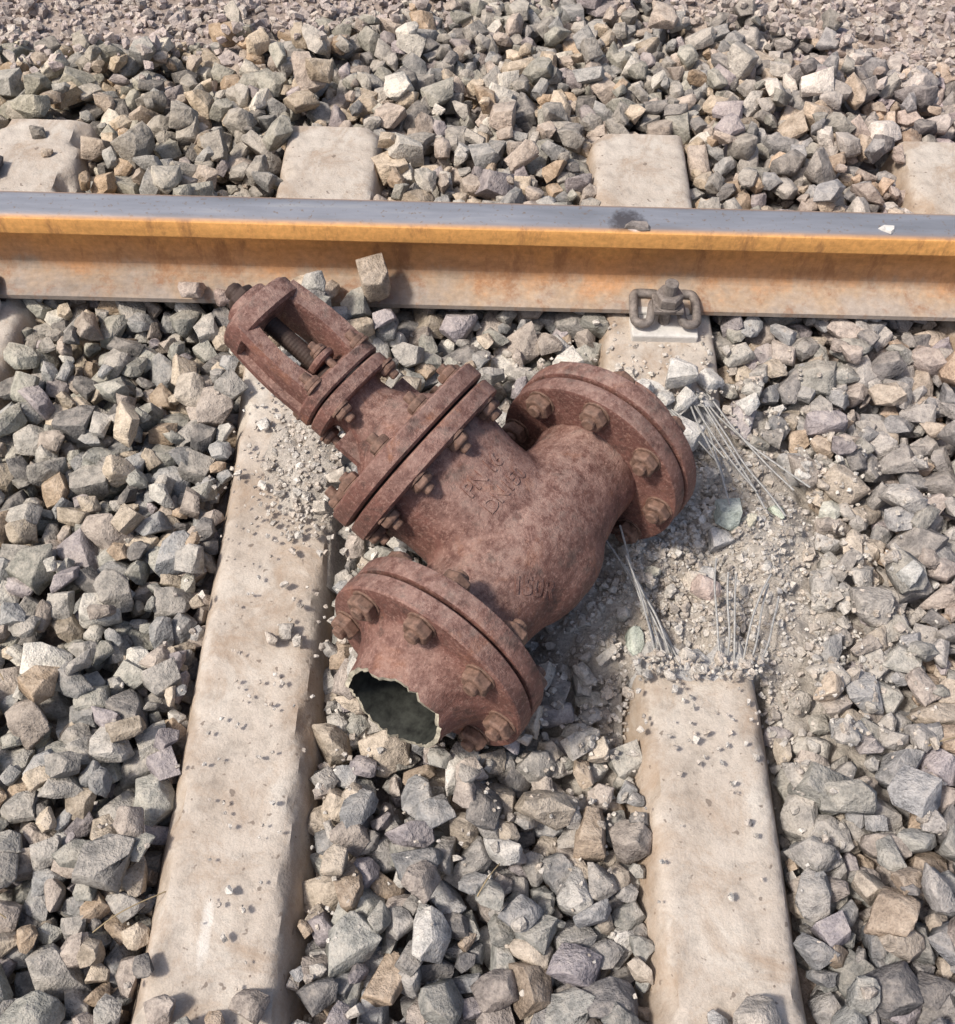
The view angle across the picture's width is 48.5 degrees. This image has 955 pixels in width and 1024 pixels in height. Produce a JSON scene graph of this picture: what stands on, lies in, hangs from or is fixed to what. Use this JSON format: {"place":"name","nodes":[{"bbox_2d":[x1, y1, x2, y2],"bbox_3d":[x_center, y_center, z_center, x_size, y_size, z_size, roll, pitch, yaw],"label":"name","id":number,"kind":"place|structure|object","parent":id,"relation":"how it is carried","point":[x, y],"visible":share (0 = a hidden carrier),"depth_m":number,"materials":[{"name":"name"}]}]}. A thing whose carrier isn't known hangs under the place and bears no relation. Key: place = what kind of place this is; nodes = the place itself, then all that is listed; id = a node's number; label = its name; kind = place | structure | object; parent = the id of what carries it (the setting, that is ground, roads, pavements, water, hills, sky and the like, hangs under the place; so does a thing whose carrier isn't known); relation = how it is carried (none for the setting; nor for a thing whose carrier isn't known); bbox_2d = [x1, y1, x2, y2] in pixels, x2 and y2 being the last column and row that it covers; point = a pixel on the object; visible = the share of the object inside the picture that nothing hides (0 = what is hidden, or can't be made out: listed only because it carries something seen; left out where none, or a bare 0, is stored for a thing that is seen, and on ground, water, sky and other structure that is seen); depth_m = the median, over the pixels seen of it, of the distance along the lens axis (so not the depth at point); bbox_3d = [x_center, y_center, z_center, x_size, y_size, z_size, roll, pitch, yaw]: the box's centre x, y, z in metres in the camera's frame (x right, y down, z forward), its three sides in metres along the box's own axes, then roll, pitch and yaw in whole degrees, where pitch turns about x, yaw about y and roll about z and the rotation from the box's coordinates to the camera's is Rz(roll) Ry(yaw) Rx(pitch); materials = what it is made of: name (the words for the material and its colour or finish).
{"place":"outdoors","nodes":[
{"label":"outdoors","id":0,"kind":"place"},
{"bbox_2d":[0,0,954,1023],"bbox_3d":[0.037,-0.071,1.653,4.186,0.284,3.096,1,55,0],"label":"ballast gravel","id":1,"kind":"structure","parent":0,"point":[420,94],"depth_m":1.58,"materials":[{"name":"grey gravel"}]},
{"bbox_2d":[224,277,695,751],"bbox_3d":[-0.087,-0.071,1.406,0.662,0.284,0.570,42,61,-2],"label":"gate valve","id":2,"kind":"object","parent":1,"relation":"on","point":[535,500],"visible":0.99,"depth_m":1.34,"materials":[{"name":"metal"}]},
{"bbox_2d":[0,0,954,89],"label":"verge gravel","id":3,"kind":"structure","parent":1,"relation":"on","point":[211,12],"depth_m":2.44,"materials":[{"name":"grey gravel"}]},
{"bbox_2d":[94,319,946,1023],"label":"concrete rubble","id":4,"kind":"object","parent":1,"relation":"on","point":[722,513],"visible":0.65,"depth_m":1.54,"materials":[{"name":"grey concrete"}]},
{"bbox_2d":[0,0,954,1023],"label":"ground","id":5,"kind":"structure","parent":0,"point":[382,796],"depth_m":2.15,"materials":[{"name":"grey gravel"}]},
{"bbox_2d":[0,119,99,409],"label":"railway sleeper","id":6,"kind":"object","parent":5,"relation":"on","point":[26,166],"visible":0.23,"depth_m":2.03,"materials":[{"name":"concrete"}]},
{"bbox_2d":[130,126,386,1023],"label":"railway sleeper","id":7,"kind":"object","parent":5,"relation":"on","point":[200,971],"visible":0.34,"depth_m":1.38,"materials":[{"name":"concrete"}]},
{"bbox_2d":[262,408,359,594],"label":"concrete dust","id":8,"kind":"object","parent":7,"relation":"on","point":[336,560],"visible":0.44,"depth_m":1.62,"materials":[{"name":"grey concrete"}]},
{"bbox_2d":[389,366,954,833],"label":"concrete dust","id":9,"kind":"object","parent":5,"relation":"on","point":[807,682],"visible":0.14,"depth_m":1.53,"materials":[{"name":"grey concrete"}]},
{"bbox_2d":[586,134,810,1023],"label":"broken railway sleeper","id":10,"kind":"object","parent":5,"relation":"on","point":[718,951],"visible":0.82,"depth_m":1.36,"materials":[{"name":"concrete"}]},
{"bbox_2d":[629,278,701,342],"bbox_3d":[0.317,-0.351,1.777,0.122,0.106,0.089,1,55,0],"label":"rail fastening","id":11,"kind":"object","parent":10,"relation":"on","point":[663,316],"visible":1,"depth_m":1.78,"materials":[{"name":"metal"}]},
{"bbox_2d":[0,191,954,320],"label":"steel rail","id":12,"kind":"object","parent":11,"relation":"attached to","point":[479,256],"visible":0.96,"depth_m":1.78,"materials":[{"name":"brown metal"}]},
{"bbox_2d":[879,141,954,423],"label":"railway sleeper","id":13,"kind":"object","parent":5,"relation":"on","point":[924,174],"visible":0.27,"depth_m":2.06,"materials":[{"name":"concrete"}]}
]}

